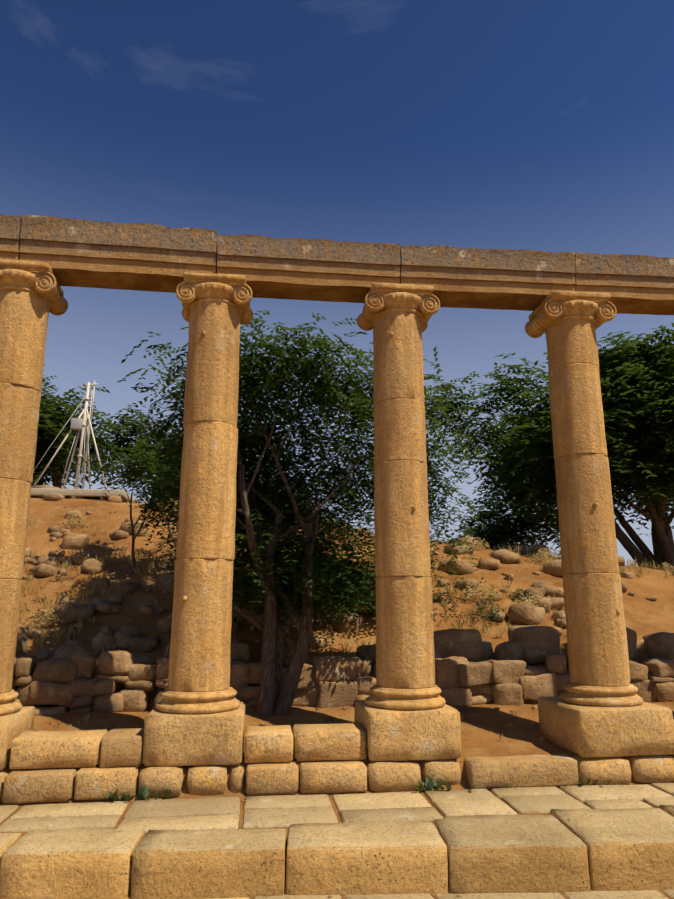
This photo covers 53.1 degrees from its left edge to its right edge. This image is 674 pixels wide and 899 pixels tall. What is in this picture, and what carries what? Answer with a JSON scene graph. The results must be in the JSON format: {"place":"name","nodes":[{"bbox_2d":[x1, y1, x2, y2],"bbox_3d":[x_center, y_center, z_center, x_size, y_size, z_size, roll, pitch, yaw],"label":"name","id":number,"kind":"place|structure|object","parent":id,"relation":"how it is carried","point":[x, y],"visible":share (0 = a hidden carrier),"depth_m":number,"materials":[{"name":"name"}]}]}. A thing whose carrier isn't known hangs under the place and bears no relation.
{"place":"outdoors","nodes":[
{"label":"outdoors","id":0,"kind":"place"},
{"bbox_2d":[0,497,673,898],"bbox_3d":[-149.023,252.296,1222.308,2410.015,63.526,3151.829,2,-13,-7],"label":"ground","id":1,"kind":"structure","parent":0,"point":[484,727],"depth_m":13.59,"materials":[{"name":"brown soil"}]},
{"bbox_2d":[30,488,133,502],"bbox_3d":[-8.278,1.530,21.842,3.002,0.223,1.802,2,-13,-7],"label":"mast pad","id":2,"kind":"object","parent":1,"relation":"on","point":[90,493],"visible":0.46,"depth_m":21.02,"materials":[{"name":"concrete"}]},
{"bbox_2d":[32,381,106,488],"bbox_3d":[-8.605,-0.431,22.512,2.355,3.791,1.358,2,-13,-7],"label":"mast","id":3,"kind":"object","parent":2,"relation":"on","point":[87,416],"visible":0.77,"depth_m":22.29,"materials":[{"name":"white metal"}]},
{"bbox_2d":[34,396,85,488],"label":"mast cables","id":4,"kind":"object","parent":3,"relation":"attached to","point":[59,433],"visible":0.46,"depth_m":22.09,"materials":[{"name":"white metal"}]},
{"bbox_2d":[60,418,82,488],"bbox_3d":[-8.666,0.126,21.994,0.511,2.350,0.200,2,-13,-7],"label":"mast box","id":5,"kind":"object","parent":3,"relation":"attached to","point":[76,423],"visible":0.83,"depth_m":22.12,"materials":[{"name":"white metal"}]},
{"bbox_2d":[0,805,673,898],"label":"kerb","id":6,"kind":"structure","parent":1,"relation":"on","point":[585,850],"depth_m":6.34,"materials":[{"name":"stone"}]},
{"bbox_2d":[0,696,673,803],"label":"stylobate","id":7,"kind":"object","parent":1,"relation":"on","point":[600,742],"visible":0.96,"depth_m":8.37,"materials":[{"name":"stone"}]},
{"bbox_2d":[0,259,643,715],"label":"columns","id":8,"kind":"structure","parent":7,"relation":"on","point":[216,311],"depth_m":9.38,"materials":[{"name":"stone"}]},
{"bbox_2d":[0,214,673,314],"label":"architrave","id":9,"kind":"object","parent":8,"relation":"on","point":[72,252],"visible":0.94,"depth_m":10.17,"materials":[{"name":"stone"}]},
{"bbox_2d":[118,495,560,619],"bbox_3d":[-0.886,2.631,17.614,26.522,3.996,9.409,2,-13,-7],"label":"green scrub","id":10,"kind":"object","parent":1,"relation":"on","point":[480,609],"visible":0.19,"depth_m":14.53,"materials":[{"name":"green plant"}]},
{"bbox_2d":[12,625,673,715],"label":"rubble wall","id":11,"kind":"structure","parent":1,"relation":"on","point":[62,679],"depth_m":10.92,"materials":[{"name":"beige stone"}]},
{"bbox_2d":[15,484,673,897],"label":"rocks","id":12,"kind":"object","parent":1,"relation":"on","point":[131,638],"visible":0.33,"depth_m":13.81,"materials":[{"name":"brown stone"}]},
{"bbox_2d":[27,499,673,626],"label":"dry scrub","id":13,"kind":"object","parent":1,"relation":"on","point":[73,520],"visible":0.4,"depth_m":14.61,"materials":[{"name":"plant"}]},
{"bbox_2d":[31,333,673,716],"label":"tree trunks","id":14,"kind":"object","parent":1,"relation":"on","point":[274,699],"visible":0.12,"depth_m":11.06,"materials":[{"name":"brown plant"}]},
{"bbox_2d":[31,364,560,551],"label":"tree leaves","id":15,"kind":"object","parent":14,"relation":"attached to","point":[50,429],"visible":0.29,"depth_m":30.70,"materials":[{"name":"green plant"}]},
{"bbox_2d":[118,310,502,632],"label":"tree leaves","id":16,"kind":"object","parent":14,"relation":"attached to","point":[327,391],"visible":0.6,"depth_m":11.96,"materials":[{"name":"green plant"}]},
{"bbox_2d":[76,322,673,545],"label":"tree leaves","id":17,"kind":"object","parent":14,"relation":"attached to","point":[525,454],"visible":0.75,"depth_m":20.00,"materials":[{"name":"green plant"}]},
{"bbox_2d":[0,783,673,832],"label":"pavement","id":18,"kind":"structure","parent":0,"point":[145,816],"depth_m":7.56,"materials":[{"name":"stone"}]},
{"bbox_2d":[106,776,610,800],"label":"weeds","id":19,"kind":"object","parent":18,"relation":"on","point":[429,784],"visible":1,"depth_m":8.18,"materials":[{"name":"green plant"}]},
{"bbox_2d":[0,0,673,566],"label":"sky","id":20,"kind":"structure","parent":0,"point":[538,125],"materials":[{"name":"blue"}]},
{"bbox_2d":[15,486,673,738],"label":"rocks","id":21,"kind":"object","parent":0,"point":[344,653],"depth_m":14.25,"materials":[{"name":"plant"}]},
{"bbox_2d":[128,888,673,898],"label":"street paving","id":22,"kind":"structure","parent":0,"point":[645,894],"depth_m":6.22,"materials":[{"name":"stone"}]}
]}

